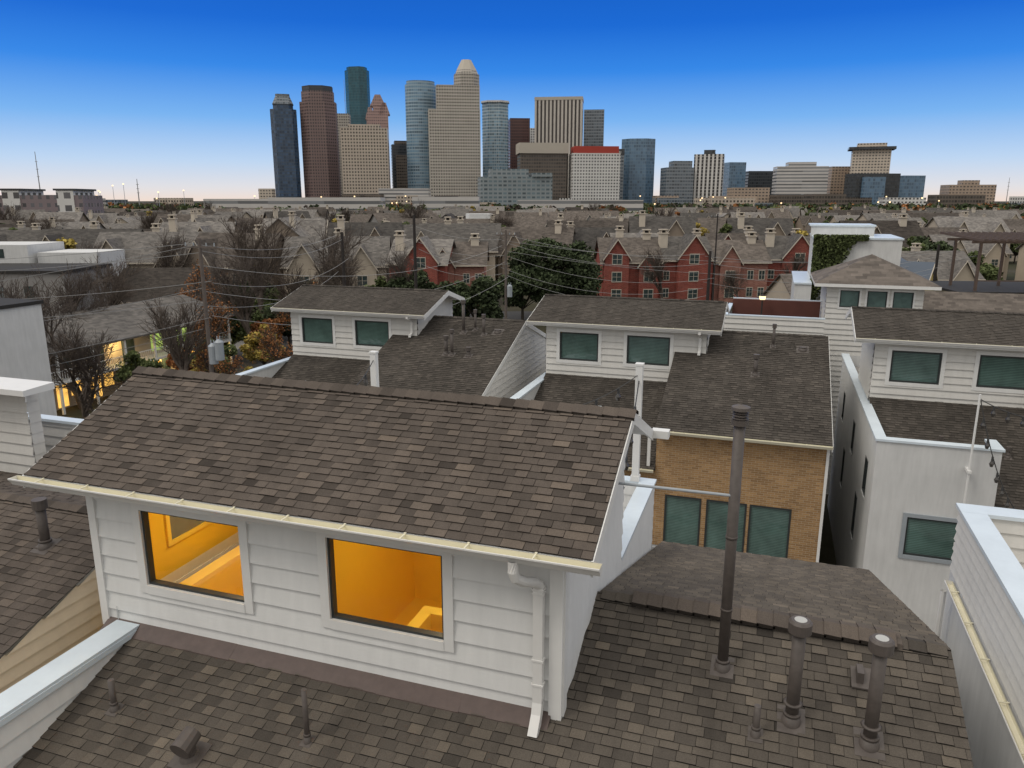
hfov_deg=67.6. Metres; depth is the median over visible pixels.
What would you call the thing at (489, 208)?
townhouse
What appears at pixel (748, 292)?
window
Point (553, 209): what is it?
townhouse
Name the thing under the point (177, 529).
inner window
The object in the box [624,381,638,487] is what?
string light
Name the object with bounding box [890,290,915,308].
window
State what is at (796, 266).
bare tree
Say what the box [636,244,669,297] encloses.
bare tree
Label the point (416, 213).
bare tree
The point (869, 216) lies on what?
townhouse
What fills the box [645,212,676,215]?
townhouse
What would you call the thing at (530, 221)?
townhouse
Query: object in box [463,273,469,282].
window
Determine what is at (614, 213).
townhouse
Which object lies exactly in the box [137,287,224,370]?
bare tree
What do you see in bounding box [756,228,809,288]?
brick townhouse
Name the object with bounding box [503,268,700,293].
power line
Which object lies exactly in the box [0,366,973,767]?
white townhouse
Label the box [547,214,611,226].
townhouse
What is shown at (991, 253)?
townhouse
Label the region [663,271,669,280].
window
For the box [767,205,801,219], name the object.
townhouse
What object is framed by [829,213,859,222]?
townhouse
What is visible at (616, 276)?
window
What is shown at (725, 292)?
window
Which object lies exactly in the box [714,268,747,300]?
bare tree
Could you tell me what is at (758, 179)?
office building
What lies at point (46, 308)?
bare tree
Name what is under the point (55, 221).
bare tree
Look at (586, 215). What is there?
townhouse
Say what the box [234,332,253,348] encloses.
pavement
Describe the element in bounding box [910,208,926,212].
townhouse
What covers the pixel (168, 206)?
bare tree
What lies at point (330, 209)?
townhouse
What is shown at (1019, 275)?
townhouse
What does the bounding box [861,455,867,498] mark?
window
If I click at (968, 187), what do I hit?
office building
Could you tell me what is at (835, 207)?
townhouse
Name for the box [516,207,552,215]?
townhouse
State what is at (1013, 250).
green tree
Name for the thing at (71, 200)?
apartment building
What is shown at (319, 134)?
skyscraper
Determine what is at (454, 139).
skyscraper
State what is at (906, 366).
window
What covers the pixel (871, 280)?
hip roof townhouse
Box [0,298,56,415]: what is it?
white stucco building
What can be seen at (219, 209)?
townhouse
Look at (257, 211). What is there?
townhouse
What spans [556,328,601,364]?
window
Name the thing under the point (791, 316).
flat roof townhouse
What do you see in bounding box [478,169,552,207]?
courthouse
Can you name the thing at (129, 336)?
power line
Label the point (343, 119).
skyscraper
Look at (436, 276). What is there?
brick townhouse
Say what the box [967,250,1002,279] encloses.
green tree
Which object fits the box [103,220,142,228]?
townhouse
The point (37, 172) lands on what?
radio mast
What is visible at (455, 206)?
townhouse
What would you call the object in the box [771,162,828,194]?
hotel
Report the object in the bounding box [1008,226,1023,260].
townhouse
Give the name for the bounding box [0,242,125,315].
modern townhouse
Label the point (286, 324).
power line
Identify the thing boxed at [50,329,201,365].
power line
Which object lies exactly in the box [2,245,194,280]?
power line
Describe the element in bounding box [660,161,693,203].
skyscraper
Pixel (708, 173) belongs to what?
skyscraper
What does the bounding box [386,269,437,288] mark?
evergreen tree
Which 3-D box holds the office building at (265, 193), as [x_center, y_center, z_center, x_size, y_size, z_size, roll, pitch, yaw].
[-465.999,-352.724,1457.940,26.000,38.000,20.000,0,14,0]
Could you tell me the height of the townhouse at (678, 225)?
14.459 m
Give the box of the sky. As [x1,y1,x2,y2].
[0,0,1023,200]
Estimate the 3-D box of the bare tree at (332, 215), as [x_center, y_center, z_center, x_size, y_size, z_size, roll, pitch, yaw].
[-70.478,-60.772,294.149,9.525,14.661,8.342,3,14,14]
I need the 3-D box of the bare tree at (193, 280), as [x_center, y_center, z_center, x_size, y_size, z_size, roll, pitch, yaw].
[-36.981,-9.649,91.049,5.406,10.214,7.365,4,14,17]
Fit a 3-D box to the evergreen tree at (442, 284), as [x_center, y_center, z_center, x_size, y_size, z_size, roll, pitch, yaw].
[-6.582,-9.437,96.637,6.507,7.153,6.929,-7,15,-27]
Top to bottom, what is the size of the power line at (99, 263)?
2.255 m
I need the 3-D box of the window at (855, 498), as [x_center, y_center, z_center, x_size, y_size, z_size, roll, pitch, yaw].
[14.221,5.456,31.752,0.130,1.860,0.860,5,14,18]
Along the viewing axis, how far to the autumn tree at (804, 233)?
146.23 m
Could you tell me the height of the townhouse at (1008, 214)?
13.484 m
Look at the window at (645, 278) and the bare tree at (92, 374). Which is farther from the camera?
the window at (645, 278)
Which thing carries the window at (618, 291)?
in the brick townhouse at (628, 276)
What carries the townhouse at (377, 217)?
on the ground
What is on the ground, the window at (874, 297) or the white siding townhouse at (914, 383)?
the white siding townhouse at (914, 383)
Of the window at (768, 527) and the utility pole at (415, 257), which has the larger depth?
the utility pole at (415, 257)
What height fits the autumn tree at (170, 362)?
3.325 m
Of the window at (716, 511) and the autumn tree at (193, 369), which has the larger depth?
the autumn tree at (193, 369)
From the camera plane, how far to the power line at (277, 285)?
51.95 m
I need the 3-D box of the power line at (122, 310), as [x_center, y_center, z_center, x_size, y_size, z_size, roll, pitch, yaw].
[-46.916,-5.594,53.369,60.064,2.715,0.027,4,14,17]
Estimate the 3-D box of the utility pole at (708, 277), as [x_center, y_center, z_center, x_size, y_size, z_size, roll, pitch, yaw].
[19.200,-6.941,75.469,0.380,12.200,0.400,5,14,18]
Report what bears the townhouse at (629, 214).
on the ground
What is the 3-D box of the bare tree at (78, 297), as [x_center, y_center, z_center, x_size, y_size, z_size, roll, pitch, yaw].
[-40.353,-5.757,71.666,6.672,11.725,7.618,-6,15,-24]
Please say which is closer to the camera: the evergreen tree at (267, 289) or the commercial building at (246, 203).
the evergreen tree at (267, 289)
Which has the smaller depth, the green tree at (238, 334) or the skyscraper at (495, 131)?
the green tree at (238, 334)
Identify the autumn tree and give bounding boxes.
[56,237,76,248]
[165,350,194,370]
[190,350,220,371]
[239,324,284,364]
[248,320,292,363]
[249,318,286,341]
[696,222,709,235]
[796,229,807,235]
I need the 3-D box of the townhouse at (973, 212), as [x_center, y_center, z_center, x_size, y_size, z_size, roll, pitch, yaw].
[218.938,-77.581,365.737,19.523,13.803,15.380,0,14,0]
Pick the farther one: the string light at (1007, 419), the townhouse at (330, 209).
the townhouse at (330, 209)
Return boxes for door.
[56,383,68,407]
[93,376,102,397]
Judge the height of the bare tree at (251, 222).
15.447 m
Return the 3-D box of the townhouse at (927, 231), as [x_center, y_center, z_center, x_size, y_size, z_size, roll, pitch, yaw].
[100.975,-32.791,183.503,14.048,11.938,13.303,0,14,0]
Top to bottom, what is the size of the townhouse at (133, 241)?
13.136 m
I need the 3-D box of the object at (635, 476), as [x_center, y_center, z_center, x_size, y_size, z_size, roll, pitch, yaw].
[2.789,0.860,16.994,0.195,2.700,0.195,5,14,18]
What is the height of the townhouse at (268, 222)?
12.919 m
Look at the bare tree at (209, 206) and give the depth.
501.15 m
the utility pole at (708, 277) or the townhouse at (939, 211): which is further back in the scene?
the townhouse at (939, 211)
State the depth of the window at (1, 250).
94.80 m
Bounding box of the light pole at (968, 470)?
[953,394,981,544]
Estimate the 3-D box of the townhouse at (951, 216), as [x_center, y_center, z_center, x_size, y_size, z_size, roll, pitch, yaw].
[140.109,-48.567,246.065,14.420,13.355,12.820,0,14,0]
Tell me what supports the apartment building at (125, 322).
on the ground
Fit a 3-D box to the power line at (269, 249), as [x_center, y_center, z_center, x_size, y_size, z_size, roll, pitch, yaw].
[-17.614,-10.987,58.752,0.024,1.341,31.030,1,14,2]
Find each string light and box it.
[357,360,373,385]
[583,375,637,405]
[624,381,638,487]
[980,401,1014,508]
[981,399,1023,426]
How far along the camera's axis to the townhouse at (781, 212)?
374.75 m
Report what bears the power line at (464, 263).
attached to the utility pole at (508, 290)
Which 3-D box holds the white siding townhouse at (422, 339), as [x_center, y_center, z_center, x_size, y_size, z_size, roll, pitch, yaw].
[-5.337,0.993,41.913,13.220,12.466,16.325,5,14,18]
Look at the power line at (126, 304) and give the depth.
43.36 m
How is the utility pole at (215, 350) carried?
on the ground
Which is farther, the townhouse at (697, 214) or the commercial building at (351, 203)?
the commercial building at (351, 203)
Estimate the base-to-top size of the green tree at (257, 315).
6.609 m
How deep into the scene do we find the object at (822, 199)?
1154.33 m
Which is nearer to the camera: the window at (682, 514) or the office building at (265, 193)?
the window at (682, 514)
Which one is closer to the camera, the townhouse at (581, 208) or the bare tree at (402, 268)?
the bare tree at (402, 268)
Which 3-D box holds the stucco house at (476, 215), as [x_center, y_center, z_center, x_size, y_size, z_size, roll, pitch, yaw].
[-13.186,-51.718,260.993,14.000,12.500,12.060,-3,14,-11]
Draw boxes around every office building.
[258,189,275,198]
[516,143,568,197]
[568,146,620,199]
[619,149,624,199]
[727,188,769,202]
[745,171,772,198]
[827,166,849,193]
[843,173,900,204]
[898,175,925,197]
[939,180,996,202]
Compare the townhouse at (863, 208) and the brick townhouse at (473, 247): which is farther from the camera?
the townhouse at (863, 208)
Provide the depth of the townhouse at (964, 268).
113.48 m
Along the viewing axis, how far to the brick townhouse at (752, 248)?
130.49 m
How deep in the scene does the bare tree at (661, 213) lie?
254.77 m
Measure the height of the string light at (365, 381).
0.683 m
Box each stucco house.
[466,213,491,218]
[790,223,904,299]
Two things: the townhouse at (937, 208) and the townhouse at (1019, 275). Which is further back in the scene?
the townhouse at (937, 208)
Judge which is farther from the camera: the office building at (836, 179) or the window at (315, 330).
the office building at (836, 179)
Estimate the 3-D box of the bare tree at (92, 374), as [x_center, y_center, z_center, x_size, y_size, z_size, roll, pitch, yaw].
[-29.689,0.067,52.850,7.815,9.254,6.733,4,14,14]
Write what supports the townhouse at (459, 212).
on the ground
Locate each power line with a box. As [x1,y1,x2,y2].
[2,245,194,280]
[2,252,198,270]
[9,243,190,258]
[25,281,210,298]
[43,301,196,317]
[45,288,201,320]
[49,317,210,353]
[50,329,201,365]
[191,235,335,249]
[199,246,499,276]
[203,242,336,257]
[206,262,503,299]
[214,260,345,286]
[215,277,507,324]
[410,224,501,239]
[419,249,509,265]
[502,233,700,255]
[502,240,969,262]
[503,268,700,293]
[508,243,701,266]
[508,251,972,274]
[511,257,712,282]
[707,250,928,261]
[715,257,933,270]
[716,266,941,282]
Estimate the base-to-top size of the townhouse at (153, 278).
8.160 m
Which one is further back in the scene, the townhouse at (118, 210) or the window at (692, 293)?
the townhouse at (118, 210)
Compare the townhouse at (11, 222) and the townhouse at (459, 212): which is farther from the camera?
the townhouse at (459, 212)
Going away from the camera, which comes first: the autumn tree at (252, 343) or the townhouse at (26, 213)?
the autumn tree at (252, 343)
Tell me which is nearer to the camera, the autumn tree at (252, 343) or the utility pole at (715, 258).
the autumn tree at (252, 343)
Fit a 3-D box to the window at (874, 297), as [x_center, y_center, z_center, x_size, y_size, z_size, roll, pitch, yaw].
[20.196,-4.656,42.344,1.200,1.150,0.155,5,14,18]
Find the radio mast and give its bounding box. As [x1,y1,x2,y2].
[35,155,39,188]
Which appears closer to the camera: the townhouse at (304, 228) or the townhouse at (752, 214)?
the townhouse at (304, 228)
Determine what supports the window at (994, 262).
in the townhouse at (991, 253)
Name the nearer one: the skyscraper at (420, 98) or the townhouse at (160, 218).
the townhouse at (160, 218)
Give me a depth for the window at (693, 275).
128.15 m
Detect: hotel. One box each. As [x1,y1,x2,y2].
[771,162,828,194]
[847,143,896,173]
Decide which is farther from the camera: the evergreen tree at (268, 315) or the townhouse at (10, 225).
the townhouse at (10, 225)
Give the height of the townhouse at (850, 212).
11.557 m
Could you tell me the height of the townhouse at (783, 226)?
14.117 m
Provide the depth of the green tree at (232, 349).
71.63 m
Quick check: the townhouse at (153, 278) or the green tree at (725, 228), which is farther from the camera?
the green tree at (725, 228)
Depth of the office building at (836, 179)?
1482.34 m
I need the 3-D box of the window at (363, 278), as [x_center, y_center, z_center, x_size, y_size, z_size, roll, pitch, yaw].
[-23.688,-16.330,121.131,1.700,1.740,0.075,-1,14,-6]
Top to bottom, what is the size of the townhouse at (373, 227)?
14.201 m
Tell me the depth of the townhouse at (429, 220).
243.89 m
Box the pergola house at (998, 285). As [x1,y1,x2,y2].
[925,231,1023,293]
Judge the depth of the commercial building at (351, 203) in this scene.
611.04 m
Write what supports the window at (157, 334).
in the apartment building at (125, 322)
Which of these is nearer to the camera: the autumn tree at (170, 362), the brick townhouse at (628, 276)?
the autumn tree at (170, 362)
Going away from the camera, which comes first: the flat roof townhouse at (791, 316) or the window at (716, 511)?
the window at (716, 511)
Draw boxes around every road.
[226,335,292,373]
[249,311,731,319]
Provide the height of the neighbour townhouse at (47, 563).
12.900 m
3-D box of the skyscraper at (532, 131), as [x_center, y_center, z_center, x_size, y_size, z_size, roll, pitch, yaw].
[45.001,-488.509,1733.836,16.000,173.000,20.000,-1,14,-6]
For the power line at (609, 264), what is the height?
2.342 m
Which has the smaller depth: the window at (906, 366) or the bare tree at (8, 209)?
the window at (906, 366)
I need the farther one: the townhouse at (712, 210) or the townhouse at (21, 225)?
the townhouse at (712, 210)
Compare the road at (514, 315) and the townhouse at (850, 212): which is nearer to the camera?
the road at (514, 315)
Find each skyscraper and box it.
[270,94,301,196]
[299,85,340,196]
[337,113,350,196]
[340,124,389,193]
[345,66,369,123]
[365,94,390,187]
[391,141,406,187]
[396,155,407,187]
[405,80,435,188]
[428,59,480,196]
[481,100,508,176]
[508,118,529,168]
[530,128,534,142]
[534,96,583,197]
[583,109,603,145]
[622,138,655,203]
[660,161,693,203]
[692,150,724,203]
[722,162,745,195]
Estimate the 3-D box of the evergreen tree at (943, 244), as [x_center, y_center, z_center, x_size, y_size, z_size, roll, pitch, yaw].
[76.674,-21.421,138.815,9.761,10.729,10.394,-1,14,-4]
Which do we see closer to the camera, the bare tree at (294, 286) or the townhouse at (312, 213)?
the bare tree at (294, 286)
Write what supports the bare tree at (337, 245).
on the ground
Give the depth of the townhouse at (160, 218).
243.81 m
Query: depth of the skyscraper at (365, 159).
1460.37 m
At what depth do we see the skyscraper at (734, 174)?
1528.63 m
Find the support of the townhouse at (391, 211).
on the ground
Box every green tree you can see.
[112,350,163,381]
[188,339,237,373]
[214,309,254,357]
[248,288,283,322]
[362,275,388,287]
[718,224,731,232]
[902,236,917,250]
[908,241,926,250]
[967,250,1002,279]
[1010,244,1019,262]
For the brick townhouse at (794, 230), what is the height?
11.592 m
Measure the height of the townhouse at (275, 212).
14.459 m
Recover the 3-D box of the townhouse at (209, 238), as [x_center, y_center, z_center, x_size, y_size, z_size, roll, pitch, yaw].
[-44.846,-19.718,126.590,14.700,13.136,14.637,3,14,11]
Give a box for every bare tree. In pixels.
[0,202,25,219]
[0,265,90,408]
[6,212,37,224]
[25,214,57,229]
[40,215,67,228]
[42,258,112,316]
[46,317,136,418]
[75,236,109,248]
[77,249,154,306]
[127,211,157,228]
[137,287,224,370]
[140,208,165,224]
[146,228,199,267]
[163,199,183,213]
[175,259,227,306]
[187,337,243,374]
[192,295,238,341]
[197,245,275,363]
[199,200,212,209]
[215,211,303,319]
[226,241,289,322]
[231,208,271,232]
[253,260,327,318]
[275,277,318,332]
[304,221,381,284]
[313,208,338,221]
[315,245,366,285]
[338,206,356,220]
[376,245,420,285]
[397,199,428,217]
[486,210,515,226]
[588,202,601,210]
[603,204,619,210]
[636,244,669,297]
[649,205,676,215]
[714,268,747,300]
[777,250,807,273]
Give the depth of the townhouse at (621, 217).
245.49 m
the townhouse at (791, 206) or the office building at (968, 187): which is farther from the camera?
the office building at (968, 187)
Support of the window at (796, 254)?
in the brick townhouse at (781, 248)
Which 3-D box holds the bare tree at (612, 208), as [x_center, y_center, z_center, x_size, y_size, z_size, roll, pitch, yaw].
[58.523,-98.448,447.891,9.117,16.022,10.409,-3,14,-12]
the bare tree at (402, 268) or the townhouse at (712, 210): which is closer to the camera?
the bare tree at (402, 268)
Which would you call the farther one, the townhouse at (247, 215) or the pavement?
the townhouse at (247, 215)
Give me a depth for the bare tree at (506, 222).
240.07 m
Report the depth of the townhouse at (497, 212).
322.30 m
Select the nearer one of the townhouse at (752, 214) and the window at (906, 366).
the window at (906, 366)
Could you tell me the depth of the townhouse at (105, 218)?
320.07 m
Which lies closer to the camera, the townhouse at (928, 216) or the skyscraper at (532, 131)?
the townhouse at (928, 216)
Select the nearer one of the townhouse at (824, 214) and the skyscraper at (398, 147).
the townhouse at (824, 214)
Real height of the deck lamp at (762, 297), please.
2.220 m
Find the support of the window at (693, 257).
in the brick townhouse at (689, 247)
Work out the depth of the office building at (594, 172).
1367.89 m
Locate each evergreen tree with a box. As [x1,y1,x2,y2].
[225,281,275,317]
[261,305,291,349]
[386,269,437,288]
[437,281,477,315]
[447,274,507,318]
[497,265,548,319]
[911,236,960,250]
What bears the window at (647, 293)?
in the brick townhouse at (628, 276)
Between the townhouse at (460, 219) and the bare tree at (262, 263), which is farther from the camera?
the townhouse at (460, 219)
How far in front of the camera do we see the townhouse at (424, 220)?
217.19 m
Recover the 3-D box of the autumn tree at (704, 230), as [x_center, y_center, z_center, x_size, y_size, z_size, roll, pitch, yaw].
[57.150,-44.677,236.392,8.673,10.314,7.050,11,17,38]
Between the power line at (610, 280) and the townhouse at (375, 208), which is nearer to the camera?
the power line at (610, 280)
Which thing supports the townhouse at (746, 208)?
on the ground
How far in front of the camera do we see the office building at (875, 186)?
1334.23 m
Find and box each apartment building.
[0,188,103,219]
[44,294,235,414]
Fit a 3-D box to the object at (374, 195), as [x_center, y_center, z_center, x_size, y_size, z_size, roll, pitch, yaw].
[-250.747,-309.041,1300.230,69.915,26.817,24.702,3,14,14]
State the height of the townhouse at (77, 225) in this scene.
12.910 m
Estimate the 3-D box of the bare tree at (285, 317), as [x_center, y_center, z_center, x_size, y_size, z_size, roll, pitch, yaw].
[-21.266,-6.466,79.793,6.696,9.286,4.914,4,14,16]
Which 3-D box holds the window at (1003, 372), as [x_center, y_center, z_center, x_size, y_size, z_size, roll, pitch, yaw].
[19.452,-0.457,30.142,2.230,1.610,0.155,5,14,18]
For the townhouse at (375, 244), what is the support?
on the ground
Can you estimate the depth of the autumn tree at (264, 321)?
83.94 m
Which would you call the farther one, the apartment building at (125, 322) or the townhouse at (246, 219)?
the townhouse at (246, 219)
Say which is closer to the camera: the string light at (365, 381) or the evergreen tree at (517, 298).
the string light at (365, 381)
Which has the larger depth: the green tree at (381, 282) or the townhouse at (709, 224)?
the townhouse at (709, 224)
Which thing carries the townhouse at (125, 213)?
on the ground
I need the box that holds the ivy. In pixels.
[810,234,869,299]
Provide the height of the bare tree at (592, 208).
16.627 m
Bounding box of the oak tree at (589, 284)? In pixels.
[507,236,603,296]
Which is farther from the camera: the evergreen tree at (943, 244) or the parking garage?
the parking garage
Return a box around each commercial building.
[203,199,267,207]
[268,197,385,211]
[412,197,479,209]
[518,200,642,212]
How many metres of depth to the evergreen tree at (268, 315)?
87.67 m
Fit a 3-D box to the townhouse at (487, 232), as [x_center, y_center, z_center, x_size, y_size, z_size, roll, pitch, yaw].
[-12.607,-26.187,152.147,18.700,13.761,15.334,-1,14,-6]
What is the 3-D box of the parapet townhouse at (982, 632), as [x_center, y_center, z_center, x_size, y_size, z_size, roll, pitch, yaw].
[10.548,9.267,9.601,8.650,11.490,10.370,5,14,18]
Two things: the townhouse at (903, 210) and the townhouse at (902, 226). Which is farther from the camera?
the townhouse at (903, 210)
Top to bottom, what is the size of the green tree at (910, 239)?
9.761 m
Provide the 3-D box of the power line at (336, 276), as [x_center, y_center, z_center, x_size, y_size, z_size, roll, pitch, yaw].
[-9.525,-9.486,59.045,0.027,2.000,35.409,7,15,28]
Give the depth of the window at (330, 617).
10.41 m
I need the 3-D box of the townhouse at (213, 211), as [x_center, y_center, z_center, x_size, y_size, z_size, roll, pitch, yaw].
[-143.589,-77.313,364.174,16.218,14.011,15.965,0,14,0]
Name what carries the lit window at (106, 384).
in the apartment building at (125, 322)
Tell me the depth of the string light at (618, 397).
16.28 m
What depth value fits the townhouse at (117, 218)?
318.13 m
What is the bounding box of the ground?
[0,201,1016,658]
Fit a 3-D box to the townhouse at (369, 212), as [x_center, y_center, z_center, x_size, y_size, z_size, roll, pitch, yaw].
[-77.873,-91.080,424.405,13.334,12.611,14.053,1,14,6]
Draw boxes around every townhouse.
[0,219,74,223]
[0,221,62,229]
[0,223,31,226]
[0,223,41,241]
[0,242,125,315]
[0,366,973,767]
[0,377,103,692]
[5,206,44,219]
[34,207,89,221]
[36,221,143,248]
[40,217,99,228]
[86,210,118,223]
[93,223,199,267]
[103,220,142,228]
[104,206,127,213]
[112,267,228,324]
[113,213,145,222]
[115,214,143,225]
[119,212,172,215]
[135,208,156,211]
[151,210,213,228]
[161,215,237,232]
[179,208,196,213]
[181,224,284,295]
[188,210,239,224]
[203,206,216,213]
[212,206,242,211]
[214,208,252,217]
[235,218,263,224]
[236,284,545,397]
[241,206,279,217]
[262,218,324,225]
[263,207,310,217]
[265,211,328,236]
[280,228,390,296]
[281,206,320,217]
[307,205,333,211]
[317,209,327,216]
[327,215,401,245]
[350,214,371,221]
[359,208,383,213]
[367,205,388,210]
[368,213,438,221]
[381,209,398,212]
[384,218,464,222]
[385,231,455,287]
[402,217,497,280]
[402,218,426,223]
[419,216,500,283]
[439,233,488,286]
[440,205,472,216]
[441,213,465,218]
[442,204,470,208]
[454,214,501,222]
[469,207,505,218]
[476,204,504,210]
[495,220,575,279]
[500,216,563,226]
[510,294,833,561]
[514,209,547,215]
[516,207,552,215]
[532,206,558,211]
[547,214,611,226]
[549,212,602,219]
[563,205,589,211]
[566,221,615,263]
[567,211,618,215]
[589,214,628,220]
[593,229,663,297]
[609,226,657,236]
[612,221,628,232]
[623,211,647,217]
[628,210,695,235]
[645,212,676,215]
[654,208,673,212]
[657,229,716,299]
[663,208,685,215]
[668,229,707,238]
[673,205,696,212]
[679,210,715,218]
[696,205,727,213]
[697,218,726,232]
[704,226,759,239]
[708,205,732,209]
[708,232,771,302]
[716,210,728,217]
[723,297,824,334]
[726,212,793,234]
[728,209,765,217]
[733,207,756,210]
[755,206,791,217]
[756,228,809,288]
[760,228,800,235]
[762,274,791,298]
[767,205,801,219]
[785,204,807,212]
[794,213,825,230]
[805,223,810,232]
[809,210,838,219]
[810,254,941,493]
[816,205,840,212]
[824,291,1023,317]
[827,210,861,214]
[827,306,1023,636]
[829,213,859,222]
[838,214,924,249]
[850,204,877,209]
[856,209,910,219]
[859,210,906,214]
[868,207,912,212]
[870,213,925,226]
[900,258,937,280]
[901,243,985,280]
[908,213,959,221]
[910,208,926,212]
[918,222,967,236]
[924,205,953,210]
[924,211,1010,247]
[926,207,950,212]
[927,229,1012,279]
[935,503,1023,767]
[936,212,961,216]
[949,207,996,216]
[993,207,1021,218]
[1003,219,1023,225]
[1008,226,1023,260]
[1015,244,1023,280]
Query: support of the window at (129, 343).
in the apartment building at (125, 322)
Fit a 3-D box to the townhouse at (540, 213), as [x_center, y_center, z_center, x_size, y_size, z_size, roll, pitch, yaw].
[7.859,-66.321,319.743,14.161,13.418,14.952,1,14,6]
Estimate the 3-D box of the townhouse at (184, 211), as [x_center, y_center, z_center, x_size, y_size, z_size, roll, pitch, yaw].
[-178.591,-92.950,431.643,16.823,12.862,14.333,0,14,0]
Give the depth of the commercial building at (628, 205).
669.62 m
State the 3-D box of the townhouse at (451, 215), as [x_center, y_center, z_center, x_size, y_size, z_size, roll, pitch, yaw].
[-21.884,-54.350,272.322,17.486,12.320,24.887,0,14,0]
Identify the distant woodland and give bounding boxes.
[103,202,1023,222]
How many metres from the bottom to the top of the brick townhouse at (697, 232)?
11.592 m
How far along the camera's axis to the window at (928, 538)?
27.20 m
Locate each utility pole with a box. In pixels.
[184,238,224,372]
[340,232,345,285]
[412,215,417,288]
[496,230,515,318]
[706,251,711,299]
[711,214,724,300]
[933,245,939,280]
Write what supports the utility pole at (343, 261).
on the ground
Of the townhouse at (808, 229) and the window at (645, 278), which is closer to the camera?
the window at (645, 278)
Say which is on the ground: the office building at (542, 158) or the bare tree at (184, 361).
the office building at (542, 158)
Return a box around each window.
[0,249,3,257]
[24,286,33,297]
[104,372,113,385]
[121,338,134,357]
[130,503,254,614]
[150,333,162,350]
[162,358,170,368]
[164,515,210,546]
[298,276,309,283]
[299,314,335,346]
[316,533,454,652]
[352,317,391,349]
[357,275,367,285]
[417,257,425,267]
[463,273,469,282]
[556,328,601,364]
[611,272,621,281]
[611,289,620,296]
[612,254,622,264]
[623,332,673,369]
[643,272,653,281]
[643,289,652,297]
[662,288,668,297]
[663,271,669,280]
[663,494,701,545]
[687,288,697,298]
[688,271,698,281]
[689,254,699,263]
[704,499,746,551]
[724,288,733,297]
[746,287,752,296]
[746,504,791,557]
[747,270,753,279]
[757,287,763,296]
[758,270,764,279]
[767,269,773,278]
[795,253,805,261]
[837,288,861,308]
[839,449,844,487]
[841,391,845,422]
[850,421,854,455]
[850,491,856,539]
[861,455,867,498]
[864,289,889,306]
[884,346,947,388]
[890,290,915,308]
[898,512,957,564]
[971,351,1023,393]
[991,259,998,265]
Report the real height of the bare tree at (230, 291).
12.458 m
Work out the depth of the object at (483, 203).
1147.74 m
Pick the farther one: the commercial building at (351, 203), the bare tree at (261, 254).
the commercial building at (351, 203)
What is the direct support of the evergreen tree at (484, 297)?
on the ground
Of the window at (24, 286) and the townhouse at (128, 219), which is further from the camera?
the townhouse at (128, 219)
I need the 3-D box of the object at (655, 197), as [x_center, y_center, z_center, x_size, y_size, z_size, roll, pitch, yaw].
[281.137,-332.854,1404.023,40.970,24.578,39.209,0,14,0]
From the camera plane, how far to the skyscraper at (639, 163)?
1473.31 m
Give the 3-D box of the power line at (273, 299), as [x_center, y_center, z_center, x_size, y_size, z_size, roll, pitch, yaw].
[-9.146,-7.844,59.308,0.027,2.317,35.410,7,15,28]
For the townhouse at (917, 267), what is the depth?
93.97 m
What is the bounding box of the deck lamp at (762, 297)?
[759,294,765,314]
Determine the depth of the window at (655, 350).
34.55 m
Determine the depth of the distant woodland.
728.29 m
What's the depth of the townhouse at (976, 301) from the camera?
65.43 m
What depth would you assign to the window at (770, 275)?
131.55 m
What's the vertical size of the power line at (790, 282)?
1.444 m
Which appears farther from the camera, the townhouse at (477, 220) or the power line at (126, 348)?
the townhouse at (477, 220)
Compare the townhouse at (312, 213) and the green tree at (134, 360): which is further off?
the townhouse at (312, 213)
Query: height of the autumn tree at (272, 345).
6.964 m
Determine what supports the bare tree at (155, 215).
on the ground
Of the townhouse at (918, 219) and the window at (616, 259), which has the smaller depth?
the window at (616, 259)
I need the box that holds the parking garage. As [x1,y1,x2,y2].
[378,188,430,204]
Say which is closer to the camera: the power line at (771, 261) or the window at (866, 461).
the window at (866, 461)

